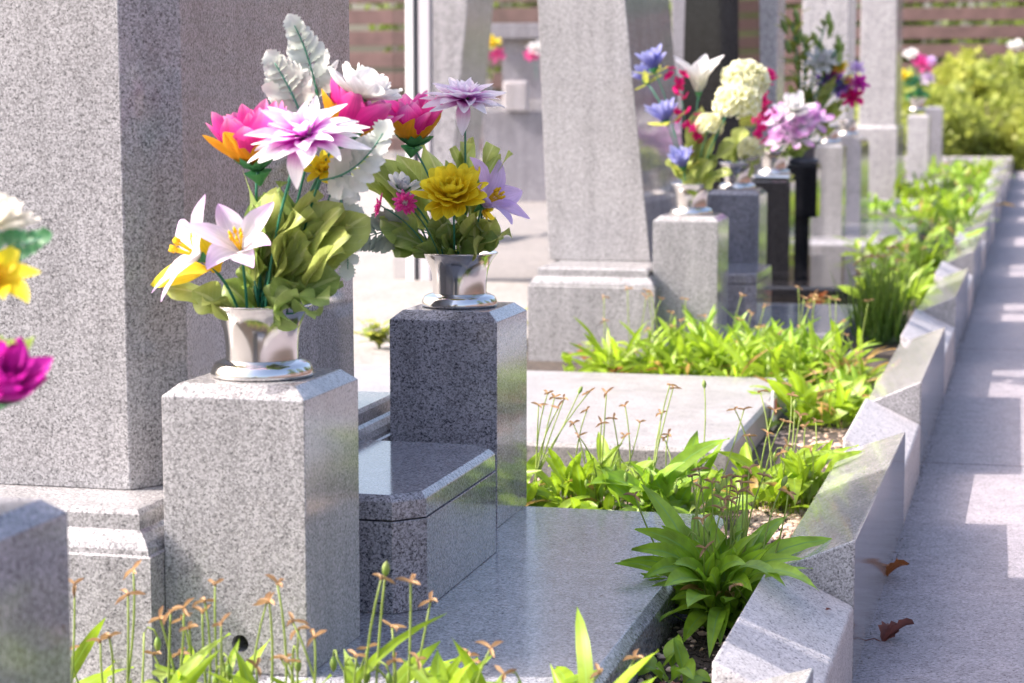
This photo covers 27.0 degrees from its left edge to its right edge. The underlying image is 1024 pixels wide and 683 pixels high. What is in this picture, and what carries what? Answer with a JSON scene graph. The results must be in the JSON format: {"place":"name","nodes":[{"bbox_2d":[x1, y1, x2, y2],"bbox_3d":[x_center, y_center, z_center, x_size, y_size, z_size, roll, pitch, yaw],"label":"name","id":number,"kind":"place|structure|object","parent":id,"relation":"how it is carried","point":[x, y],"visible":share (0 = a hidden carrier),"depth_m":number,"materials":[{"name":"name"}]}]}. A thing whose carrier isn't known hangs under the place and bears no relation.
{"place":"outdoors","nodes":[
{"label":"outdoors","id":0,"kind":"place"},
{"bbox_2d":[0,497,71,682],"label":"flower stand","id":1,"kind":"object","parent":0,"point":[35,638],"visible":1,"depth_m":1.81,"materials":[{"name":"grey stone"}]},
{"bbox_2d":[353,135,787,365],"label":"back path","id":2,"kind":"structure","parent":0,"point":[381,295],"depth_m":8.47,"materials":[{"name":"concrete"}]},
{"bbox_2d":[392,0,432,280],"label":"glass screen","id":3,"kind":"object","parent":2,"relation":"on","point":[419,46],"visible":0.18,"depth_m":8.01,"materials":[{"name":"glass"}]},
{"bbox_2d":[349,0,538,151],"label":"slat fence","id":4,"kind":"object","parent":2,"relation":"on","point":[398,38],"depth_m":22.26,"materials":[{"name":"wood"}]},
{"bbox_2d":[433,0,493,224],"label":"gravestone","id":5,"kind":"object","parent":2,"relation":"on","point":[461,35],"visible":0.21,"depth_m":10.33,"materials":[{"name":"stone"}]},
{"bbox_2d":[482,23,545,201],"bbox_3d":[0.215,-1.558,14.543,0.680,1.180,1.300,2,7,14],"label":"gravestone","id":6,"kind":"object","parent":2,"relation":"on","point":[519,136],"visible":0.23,"depth_m":13.97,"materials":[{"name":"grey stone"}]},
{"bbox_2d":[672,0,684,126],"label":"gravestone","id":7,"kind":"object","parent":2,"relation":"on","point":[678,13],"depth_m":9.61,"materials":[{"name":"grey stone"}]},
{"bbox_2d":[349,0,1022,96],"label":"sky","id":8,"kind":"structure","parent":0,"point":[355,6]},
{"bbox_2d":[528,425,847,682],"bbox_3d":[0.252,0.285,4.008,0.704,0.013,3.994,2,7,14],"label":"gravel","id":9,"kind":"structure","parent":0,"point":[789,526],"depth_m":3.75,"materials":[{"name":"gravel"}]},
{"bbox_2d":[481,131,1013,682],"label":"ground","id":10,"kind":"structure","parent":0,"point":[759,447],"depth_m":4.76,"materials":[{"name":"soil"}]},
{"bbox_2d":[69,559,144,682],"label":"violet plant","id":11,"kind":"object","parent":10,"relation":"on","point":[81,652],"visible":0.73,"depth_m":2.32,"materials":[{"name":"green plant"}]},
{"bbox_2d":[0,0,389,682],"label":"gravestone","id":12,"kind":"object","parent":10,"relation":"on","point":[116,166],"visible":0.41,"depth_m":2.62,"materials":[{"name":"grey stone"}]},
{"bbox_2d":[129,596,269,682],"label":"violet plant","id":13,"kind":"object","parent":10,"relation":"on","point":[191,669],"visible":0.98,"depth_m":2.28,"materials":[{"name":"green plant"}]},
{"bbox_2d":[155,574,331,682],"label":"violet plant","id":14,"kind":"object","parent":10,"relation":"on","point":[246,675],"visible":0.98,"depth_m":2.25,"materials":[{"name":"green plant"}]},
{"bbox_2d":[269,561,478,682],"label":"violet plant","id":15,"kind":"object","parent":10,"relation":"on","point":[353,674],"visible":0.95,"depth_m":2.24,"materials":[{"name":"green plant"}]},
{"bbox_2d":[164,506,725,682],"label":"grave slab","id":16,"kind":"structure","parent":10,"relation":"on","point":[532,583],"depth_m":2.85,"materials":[{"name":"stone"}]},
{"bbox_2d":[162,368,359,676],"bbox_3d":[-0.300,0.210,2.589,0.176,0.340,0.200,2,7,14],"label":"flower stand","id":17,"kind":"object","parent":16,"relation":"on","point":[260,479],"visible":0.81,"depth_m":2.50,"materials":[{"name":"grey stone"}]},
{"bbox_2d":[211,302,313,381],"bbox_3d":[-0.300,-0.003,2.562,0.125,0.087,0.125,2,7,14],"label":"flower vase","id":18,"kind":"object","parent":17,"relation":"on","point":[260,346],"visible":0.9,"depth_m":2.52,"materials":[{"name":"silver metal"}]},
{"bbox_2d":[151,194,238,307],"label":"artificial lily","id":19,"kind":"object","parent":18,"relation":"in","point":[186,267],"visible":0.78,"depth_m":2.51,"materials":[{"name":"white plastic"}]},
{"bbox_2d":[167,281,232,320],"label":"artificial leaf sprig","id":20,"kind":"object","parent":18,"relation":"in","point":[206,298],"visible":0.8,"depth_m":2.53,"materials":[{"name":"fabric"}]},
{"bbox_2d":[182,202,273,307],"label":"artificial lily","id":21,"kind":"object","parent":18,"relation":"in","point":[233,235],"visible":0.98,"depth_m":2.48,"materials":[{"name":"white plastic"}]},
{"bbox_2d":[202,99,286,307],"bbox_3d":[-0.310,-0.150,2.517,0.102,0.271,0.107,2,7,14],"label":"artificial lotus","id":22,"kind":"object","parent":18,"relation":"in","point":[228,131],"visible":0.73,"depth_m":2.49,"materials":[{"name":"pink plastic"}]},
{"bbox_2d":[222,265,271,307],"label":"artificial leaf sprig","id":23,"kind":"object","parent":18,"relation":"in","point":[235,285],"visible":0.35,"depth_m":2.56,"materials":[{"name":"fabric"}]},
{"bbox_2d":[243,172,296,306],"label":"artificial leaf sprig","id":24,"kind":"object","parent":18,"relation":"in","point":[289,204],"visible":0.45,"depth_m":2.54,"materials":[{"name":"green fabric"}]},
{"bbox_2d":[240,186,328,307],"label":"artificial leaf sprig","id":25,"kind":"object","parent":18,"relation":"in","point":[289,228],"visible":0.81,"depth_m":2.50,"materials":[{"name":"fabric"}]},
{"bbox_2d":[261,49,314,194],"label":"artificial fern","id":26,"kind":"object","parent":18,"relation":"in","point":[274,86],"visible":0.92,"depth_m":2.54,"materials":[{"name":"white fabric"}]},
{"bbox_2d":[255,264,343,330],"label":"artificial leaf sprig","id":27,"kind":"object","parent":18,"relation":"in","point":[281,294],"visible":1,"depth_m":2.51,"materials":[{"name":"green fabric"}]},
{"bbox_2d":[243,95,371,306],"bbox_3d":[-0.236,-0.145,2.454,0.152,0.275,0.140,2,7,14],"label":"artificial dahlia","id":28,"kind":"object","parent":18,"relation":"in","point":[302,134],"visible":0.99,"depth_m":2.44,"materials":[{"name":"purple plastic"}]},
{"bbox_2d":[283,13,333,202],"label":"artificial fern","id":29,"kind":"object","parent":18,"relation":"in","point":[295,26],"visible":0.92,"depth_m":2.56,"materials":[{"name":"white fabric"}]},
{"bbox_2d":[278,189,370,286],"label":"artificial leaf sprig","id":30,"kind":"object","parent":18,"relation":"in","point":[348,235],"visible":0.74,"depth_m":2.51,"materials":[{"name":"fabric"}]},
{"bbox_2d":[303,119,394,230],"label":"artificial fern","id":31,"kind":"object","parent":18,"relation":"in","point":[378,137],"visible":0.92,"depth_m":2.46,"materials":[{"name":"white fabric"}]},
{"bbox_2d":[313,61,402,189],"bbox_3d":[-0.196,-0.175,2.544,0.137,0.316,0.095,-3,7,-24],"label":"artificial chrysanthemum","id":32,"kind":"object","parent":18,"relation":"in","point":[368,84],"visible":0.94,"depth_m":2.51,"materials":[{"name":"white plastic"}]},
{"bbox_2d":[317,77,404,189],"bbox_3d":[-0.199,-0.174,2.592,0.137,0.302,0.099,2,7,14],"label":"artificial lotus","id":33,"kind":"object","parent":18,"relation":"in","point":[367,113],"visible":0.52,"depth_m":2.54,"materials":[{"name":"pink plastic"}]},
{"bbox_2d":[358,440,495,613],"bbox_3d":[-0.183,0.253,3.018,0.238,0.156,0.444,2,7,14],"label":"incense box","id":34,"kind":"object","parent":16,"relation":"on","point":[427,513],"visible":0.67,"depth_m":2.89,"materials":[{"name":"grey stone"}]},
{"bbox_2d":[390,302,526,527],"bbox_3d":[-0.084,0.112,3.455,0.175,0.340,0.200,2,7,14],"label":"flower stand","id":35,"kind":"object","parent":16,"relation":"on","point":[458,376],"visible":0.76,"depth_m":3.36,"materials":[{"name":"grey stone"}]},
{"bbox_2d":[422,251,497,308],"bbox_3d":[-0.084,-0.101,3.431,0.124,0.086,0.124,2,7,14],"label":"flower vase","id":36,"kind":"object","parent":35,"relation":"on","point":[459,281],"visible":0.94,"depth_m":3.39,"materials":[{"name":"silver metal"}]},
{"bbox_2d":[360,209,426,253],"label":"artificial fern","id":37,"kind":"object","parent":36,"relation":"in","point":[381,243],"visible":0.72,"depth_m":3.42,"materials":[{"name":"grey plastic"}]},
{"bbox_2d":[351,144,455,248],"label":"artificial leaf sprig","id":38,"kind":"object","parent":36,"relation":"in","point":[412,169],"visible":0.36,"depth_m":3.45,"materials":[{"name":"fabric"}]},
{"bbox_2d":[379,215,447,258],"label":"artificial leaf sprig","id":39,"kind":"object","parent":36,"relation":"in","point":[403,238],"visible":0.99,"depth_m":3.41,"materials":[{"name":"fabric"}]},
{"bbox_2d":[379,90,448,177],"bbox_3d":[-0.152,-0.260,3.423,0.120,0.286,0.109,2,7,14],"label":"artificial lotus","id":40,"kind":"object","parent":36,"relation":"in","point":[415,125],"visible":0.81,"depth_m":3.39,"materials":[{"name":"pink plastic"}]},
{"bbox_2d":[410,163,488,254],"bbox_3d":[-0.098,-0.194,3.343,0.118,0.172,0.098,-2,7,-13],"label":"artificial chrysanthemum","id":41,"kind":"object","parent":36,"relation":"in","point":[451,190],"visible":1,"depth_m":3.33,"materials":[{"name":"yellow plastic"}]},
{"bbox_2d":[419,77,505,219],"bbox_3d":[-0.080,-0.269,3.411,0.137,0.306,0.142,2,7,14],"label":"artificial dahlia","id":42,"kind":"object","parent":36,"relation":"in","point":[463,96],"visible":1,"depth_m":3.38,"materials":[{"name":"purple plastic"}]},
{"bbox_2d":[426,215,498,254],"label":"artificial leaf sprig","id":43,"kind":"object","parent":36,"relation":"in","point":[442,227],"visible":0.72,"depth_m":3.40,"materials":[{"name":"fabric"}]},
{"bbox_2d":[445,137,512,218],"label":"artificial leaf sprig","id":44,"kind":"object","parent":36,"relation":"in","point":[491,157],"visible":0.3,"depth_m":3.43,"materials":[{"name":"fabric"}]},
{"bbox_2d":[459,213,511,260],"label":"artificial leaf sprig","id":45,"kind":"object","parent":36,"relation":"in","point":[468,223],"visible":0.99,"depth_m":3.39,"materials":[{"name":"fabric"}]},
{"bbox_2d":[470,157,529,224],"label":"artificial lily","id":46,"kind":"object","parent":36,"relation":"in","point":[502,198],"visible":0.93,"depth_m":3.40,"materials":[{"name":"purple plastic"}]},
{"bbox_2d":[312,638,602,682],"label":"violet plant","id":47,"kind":"object","parent":10,"relation":"on","point":[439,672],"visible":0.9,"depth_m":2.22,"materials":[{"name":"green plant"}]},
{"bbox_2d":[443,607,658,682],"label":"violet plant","id":48,"kind":"object","parent":10,"relation":"on","point":[562,674],"visible":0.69,"depth_m":2.32,"materials":[{"name":"green plant"}]},
{"bbox_2d":[527,386,593,506],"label":"violet plant","id":49,"kind":"object","parent":10,"relation":"on","point":[535,459],"visible":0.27,"depth_m":3.79,"materials":[{"name":"green plant"}]},
{"bbox_2d":[354,365,787,483],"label":"grave slab","id":50,"kind":"structure","parent":10,"relation":"on","point":[644,395],"depth_m":4.63,"materials":[{"name":"stone"}]},
{"bbox_2d":[526,387,654,510],"bbox_3d":[0.140,0.197,3.798,0.267,0.228,0.276,0,6,2],"label":"violet plant","id":51,"kind":"object","parent":10,"relation":"on","point":[574,478],"visible":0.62,"depth_m":3.79,"materials":[{"name":"green plant"}]},
{"bbox_2d":[528,0,681,362],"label":"gravestone","id":52,"kind":"object","parent":10,"relation":"on","point":[610,176],"visible":0.68,"depth_m":6.12,"materials":[{"name":"grey stone"}]},
{"bbox_2d":[566,286,705,373],"bbox_3d":[0.319,-0.020,5.534,0.356,0.243,0.392,2,7,14],"label":"violet plant","id":53,"kind":"object","parent":10,"relation":"on","point":[627,358],"visible":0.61,"depth_m":5.50,"materials":[{"name":"green plant"}]},
{"bbox_2d":[555,0,760,261],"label":"gravestone","id":54,"kind":"object","parent":10,"relation":"on","point":[729,30],"visible":0.09,"depth_m":8.21,"materials":[{"name":"black stone"}]},
{"bbox_2d":[586,379,758,516],"bbox_3d":[0.281,0.202,3.695,0.298,0.242,0.303,2,7,14],"label":"violet plant","id":55,"kind":"object","parent":10,"relation":"on","point":[671,483],"visible":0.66,"depth_m":3.70,"materials":[{"name":"green plant"}]},
{"bbox_2d":[638,634,711,682],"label":"violet plant","id":56,"kind":"object","parent":10,"relation":"on","point":[674,650],"visible":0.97,"depth_m":2.71,"materials":[{"name":"green plant"}]},
{"bbox_2d":[618,291,758,376],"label":"violet plant","id":57,"kind":"object","parent":10,"relation":"on","point":[678,344],"visible":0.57,"depth_m":5.43,"materials":[{"name":"green plant"}]},
{"bbox_2d":[614,464,831,657],"bbox_3d":[0.287,0.296,2.941,0.320,0.226,0.468,2,7,14],"label":"violet plant","id":58,"kind":"object","parent":10,"relation":"on","point":[711,571],"visible":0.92,"depth_m":2.96,"materials":[{"name":"green plant"}]},
{"bbox_2d":[667,292,823,376],"bbox_3d":[0.594,-0.004,5.481,0.422,0.223,0.375,5,8,39],"label":"violet plant","id":59,"kind":"object","parent":10,"relation":"on","point":[703,344],"visible":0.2,"depth_m":5.46,"materials":[{"name":"green plant"}]},
{"bbox_2d":[665,303,860,359],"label":"grave slab","id":60,"kind":"structure","parent":10,"relation":"on","point":[785,313],"depth_m":6.62,"materials":[{"name":"stone"}]},
{"bbox_2d":[653,213,728,342],"bbox_3d":[0.501,-0.165,5.976,0.180,0.382,0.205,2,7,14],"label":"flower stand","id":61,"kind":"object","parent":60,"relation":"on","point":[690,257],"visible":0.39,"depth_m":5.87,"materials":[{"name":"grey stone"}]},
{"bbox_2d":[670,183,713,214],"bbox_3d":[0.500,-0.398,5.947,0.123,0.086,0.123,2,7,14],"label":"flower vase","id":62,"kind":"object","parent":61,"relation":"on","point":[691,199],"visible":0.97,"depth_m":5.91,"materials":[{"name":"silver metal"}]},
{"bbox_2d":[665,106,735,189],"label":"artificial leaf sprig","id":63,"kind":"object","parent":62,"relation":"in","point":[702,171],"visible":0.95,"depth_m":5.91,"materials":[{"name":"fabric"}]},
{"bbox_2d":[699,80,761,183],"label":"artificial hydrangea","id":64,"kind":"object","parent":62,"relation":"in","point":[737,100],"visible":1,"depth_m":5.79,"materials":[{"name":"white plastic"}]},
{"bbox_2d":[709,58,770,159],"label":"artificial hydrangea","id":65,"kind":"object","parent":62,"relation":"in","point":[752,73],"visible":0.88,"depth_m":5.83,"materials":[{"name":"white plastic"}]},
{"bbox_2d":[707,188,766,263],"bbox_3d":[0.730,-0.289,6.939,0.170,0.412,0.200,2,7,14],"label":"flower stand","id":66,"kind":"object","parent":60,"relation":"on","point":[744,212],"visible":0.55,"depth_m":6.83,"materials":[{"name":"grey stone"}]},
{"bbox_2d":[727,263,771,328],"bbox_3d":[0.664,-0.140,6.464,0.200,0.162,0.420,2,7,14],"label":"incense box","id":67,"kind":"object","parent":60,"relation":"on","point":[753,282],"visible":0.59,"depth_m":6.26,"materials":[{"name":"grey stone"}]},
{"bbox_2d":[699,324,829,387],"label":"violet plant","id":68,"kind":"object","parent":10,"relation":"on","point":[738,362],"visible":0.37,"depth_m":5.26,"materials":[{"name":"green plant"}]},
{"bbox_2d":[759,0,784,167],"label":"gravestone","id":69,"kind":"object","parent":10,"relation":"on","point":[772,41],"visible":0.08,"depth_m":10.12,"materials":[{"name":"stone"}]},
{"bbox_2d":[692,390,863,514],"bbox_3d":[0.463,0.201,3.861,0.310,0.207,0.339,5,8,36],"label":"violet plant","id":70,"kind":"object","parent":10,"relation":"on","point":[802,468],"visible":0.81,"depth_m":3.83,"materials":[{"name":"green plant"}]},
{"bbox_2d":[748,367,868,429],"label":"violet plant","id":71,"kind":"object","parent":10,"relation":"on","point":[818,401],"visible":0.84,"depth_m":4.80,"materials":[{"name":"green plant"}]},
{"bbox_2d":[754,286,880,383],"bbox_3d":[0.729,-0.017,5.485,0.402,0.246,0.419,-4,8,-34],"label":"violet plant","id":72,"kind":"object","parent":10,"relation":"on","point":[805,347],"visible":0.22,"depth_m":5.51,"materials":[{"name":"green plant"}]},
{"bbox_2d":[786,0,855,168],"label":"gravestone","id":73,"kind":"object","parent":10,"relation":"on","point":[843,13],"visible":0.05,"depth_m":12.02,"materials":[{"name":"stone"}]},
{"bbox_2d":[771,255,888,304],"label":"grave slab","id":74,"kind":"structure","parent":10,"relation":"on","point":[813,274],"depth_m":7.70,"materials":[{"name":"black stone"}]},
{"bbox_2d":[751,178,794,279],"bbox_3d":[0.946,-0.412,7.742,0.142,0.365,0.160,2,7,14],"label":"flower stand","id":75,"kind":"object","parent":74,"relation":"on","point":[780,224],"visible":0.69,"depth_m":7.66,"materials":[{"name":"black stone"}]},
{"bbox_2d":[794,217,810,259],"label":"stone block","id":76,"kind":"structure","parent":74,"relation":"on","point":[802,242],"depth_m":8.61,"materials":[{"name":"black stone"}]},
{"bbox_2d":[787,163,820,217],"bbox_3d":[1.180,-0.614,8.630,0.122,0.215,0.150,2,7,14],"label":"flower stand","id":77,"kind":"object","parent":76,"relation":"on","point":[807,177],"visible":0.77,"depth_m":8.56,"materials":[{"name":"black stone"}]},
{"bbox_2d":[764,295,895,389],"bbox_3d":[0.838,0.003,5.361,0.447,0.236,0.341,2,7,14],"label":"violet plant","id":78,"kind":"object","parent":10,"relation":"on","point":[840,361],"visible":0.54,"depth_m":5.38,"materials":[{"name":"green plant"}]},
{"bbox_2d":[784,432,904,680],"bbox_3d":[0.548,0.329,3.496,0.118,0.238,1.122,2,7,14],"label":"kerb stone","id":79,"kind":"object","parent":10,"relation":"on","point":[855,511],"visible":0.44,"depth_m":3.28,"materials":[{"name":"grey stone"}]},
{"bbox_2d":[811,218,929,258],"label":"grave slab","id":80,"kind":"structure","parent":10,"relation":"on","point":[867,229],"depth_m":9.72,"materials":[{"name":"stone"}]},
{"bbox_2d":[811,143,845,235],"bbox_3d":[1.447,-0.688,9.748,0.140,0.432,0.170,2,7,14],"label":"flower stand","id":81,"kind":"object","parent":80,"relation":"on","point":[830,219],"visible":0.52,"depth_m":9.66,"materials":[{"name":"grey stone"}]},
{"bbox_2d":[838,135,868,223],"bbox_3d":[1.719,-0.826,10.882,0.160,0.450,0.500,2,7,14],"label":"flower stand","id":82,"kind":"object","parent":80,"relation":"on","point":[857,175],"visible":0.43,"depth_m":10.64,"materials":[{"name":"grey stone"}]},
{"bbox_2d":[824,245,931,346],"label":"grass clump","id":83,"kind":"object","parent":10,"relation":"on","point":[884,314],"visible":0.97,"depth_m":6.27,"materials":[{"name":"plant"}]},
{"bbox_2d":[856,0,904,198],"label":"gravestone","id":84,"kind":"object","parent":10,"relation":"on","point":[880,127],"visible":0.69,"depth_m":13.24,"materials":[{"name":"stone"}]},
{"bbox_2d":[837,240,937,310],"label":"violet plant","id":85,"kind":"object","parent":10,"relation":"on","point":[926,286],"visible":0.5,"depth_m":7.24,"materials":[{"name":"green plant"}]},
{"bbox_2d":[833,223,949,257],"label":"violet plant","id":86,"kind":"object","parent":10,"relation":"on","point":[876,248],"visible":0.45,"depth_m":9.02,"materials":[{"name":"green plant"}]},
{"bbox_2d":[784,0,1023,110],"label":"slat fence","id":87,"kind":"object","parent":10,"relation":"on","point":[963,32],"depth_m":25.74,"materials":[{"name":"wood"}]},
{"bbox_2d":[795,1,1022,76],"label":"garden tree","id":88,"kind":"object","parent":10,"relation":"on","point":[932,23],"visible":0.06,"depth_m":32.44,"materials":[{"name":"plant"}]},
{"bbox_2d":[906,114,929,179],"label":"flower stand","id":89,"kind":"object","parent":10,"relation":"on","point":[918,134],"visible":0.73,"depth_m":16.17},
{"bbox_2d":[925,106,943,175],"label":"flower stand","id":90,"kind":"object","parent":10,"relation":"on","point":[936,115],"visible":0.62,"depth_m":17.21,"materials":[{"name":"grey stone"}]},
{"bbox_2d":[901,88,984,156],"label":"hedge shrub","id":91,"kind":"object","parent":10,"relation":"on","point":[905,112],"visible":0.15,"depth_m":19.78,"materials":[{"name":"green plant"}]},
{"bbox_2d":[902,69,1023,170],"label":"hedge shrub","id":92,"kind":"object","parent":10,"relation":"on","point":[971,129],"visible":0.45,"depth_m":19.69,"materials":[{"name":"green plant"}]},
{"bbox_2d":[930,46,1001,116],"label":"hedge shrub","id":93,"kind":"object","parent":10,"relation":"on","point":[946,74],"visible":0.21,"depth_m":22.34,"materials":[{"name":"green plant"}]},
{"bbox_2d":[943,49,1023,146],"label":"hedge shrub","id":94,"kind":"object","parent":10,"relation":"on","point":[1003,100],"visible":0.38,"depth_m":21.60,"materials":[{"name":"green plant"}]},
{"bbox_2d":[852,170,1023,682],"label":"path","id":95,"kind":"structure","parent":0,"point":[954,590],"depth_m":4.04,"materials":[{"name":"concrete"}]},
{"bbox_2d":[712,574,852,682],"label":"kerb stone","id":96,"kind":"object","parent":95,"relation":"on","point":[780,629],"visible":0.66,"depth_m":2.68,"materials":[{"name":"stone"}]},
{"bbox_2d":[868,327,944,473],"bbox_3d":[0.950,0.140,5.113,0.118,0.238,1.147,2,7,14],"label":"kerb stone","id":97,"kind":"object","parent":95,"relation":"on","point":[910,384],"visible":0.55,"depth_m":4.88,"materials":[{"name":"grey stone"}]},
{"bbox_2d":[900,309,954,394],"bbox_3d":[1.173,0.044,6.006,0.116,0.206,0.697,2,7,14],"label":"kerb stone","id":98,"kind":"object","parent":95,"relation":"on","point":[920,323],"visible":0.38,"depth_m":6.04,"materials":[{"name":"stone"}]},
{"bbox_2d":[918,268,968,362],"bbox_3d":[1.393,-0.079,6.891,0.118,0.238,1.137,2,7,14],"label":"kerb stone","id":99,"kind":"object","parent":95,"relation":"on","point":[945,299],"visible":0.38,"depth_m":6.63,"materials":[{"name":"grey stone"}]},
{"bbox_2d":[944,233,981,301],"bbox_3d":[1.810,-0.284,8.568,0.118,0.238,1.137,2,7,14],"label":"kerb stone","id":100,"kind":"object","parent":95,"relation":"on","point":[965,254],"visible":0.32,"depth_m":8.29,"materials":[{"name":"grey stone"}]},
{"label":"path bedding","id":101,"kind":"structure","parent":0,"visible":0},
{"bbox_2d":[843,398,919,523],"bbox_3d":[0.749,0.253,4.300,0.116,0.205,0.537,2,7,14],"label":"kerb stone","id":102,"kind":"object","parent":101,"relation":"on","point":[873,421],"visible":0.42,"depth_m":4.31,"materials":[{"name":"stone"}]},
{"bbox_3d":[-0.501,0.100,1.769,0.125,0.087,0.125,2,7,14],"label":"flower vase","id":103,"kind":"object","parent":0,"visible":0},
{"bbox_2d":[0,193,39,229],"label":"artificial chrysanthemum","id":104,"kind":"object","parent":103,"relation":"in","point":[12,217],"visible":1,"depth_m":1.77,"materials":[{"name":"white plastic"}]},
{"bbox_2d":[0,244,40,302],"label":"artificial lily","id":105,"kind":"object","parent":103,"relation":"in","point":[13,272],"visible":1,"depth_m":1.74,"materials":[{"name":"yellow plastic"}]},
{"bbox_2d":[0,337,52,409],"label":"artificial lotus","id":106,"kind":"object","parent":103,"relation":"in","point":[22,373],"visible":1,"depth_m":1.71,"materials":[{"name":"pink plastic"}]},
{"bbox_2d":[0,227,52,261],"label":"artificial fern","id":107,"kind":"object","parent":103,"relation":"in","point":[18,237],"visible":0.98,"depth_m":1.75,"materials":[{"name":"green plastic"}]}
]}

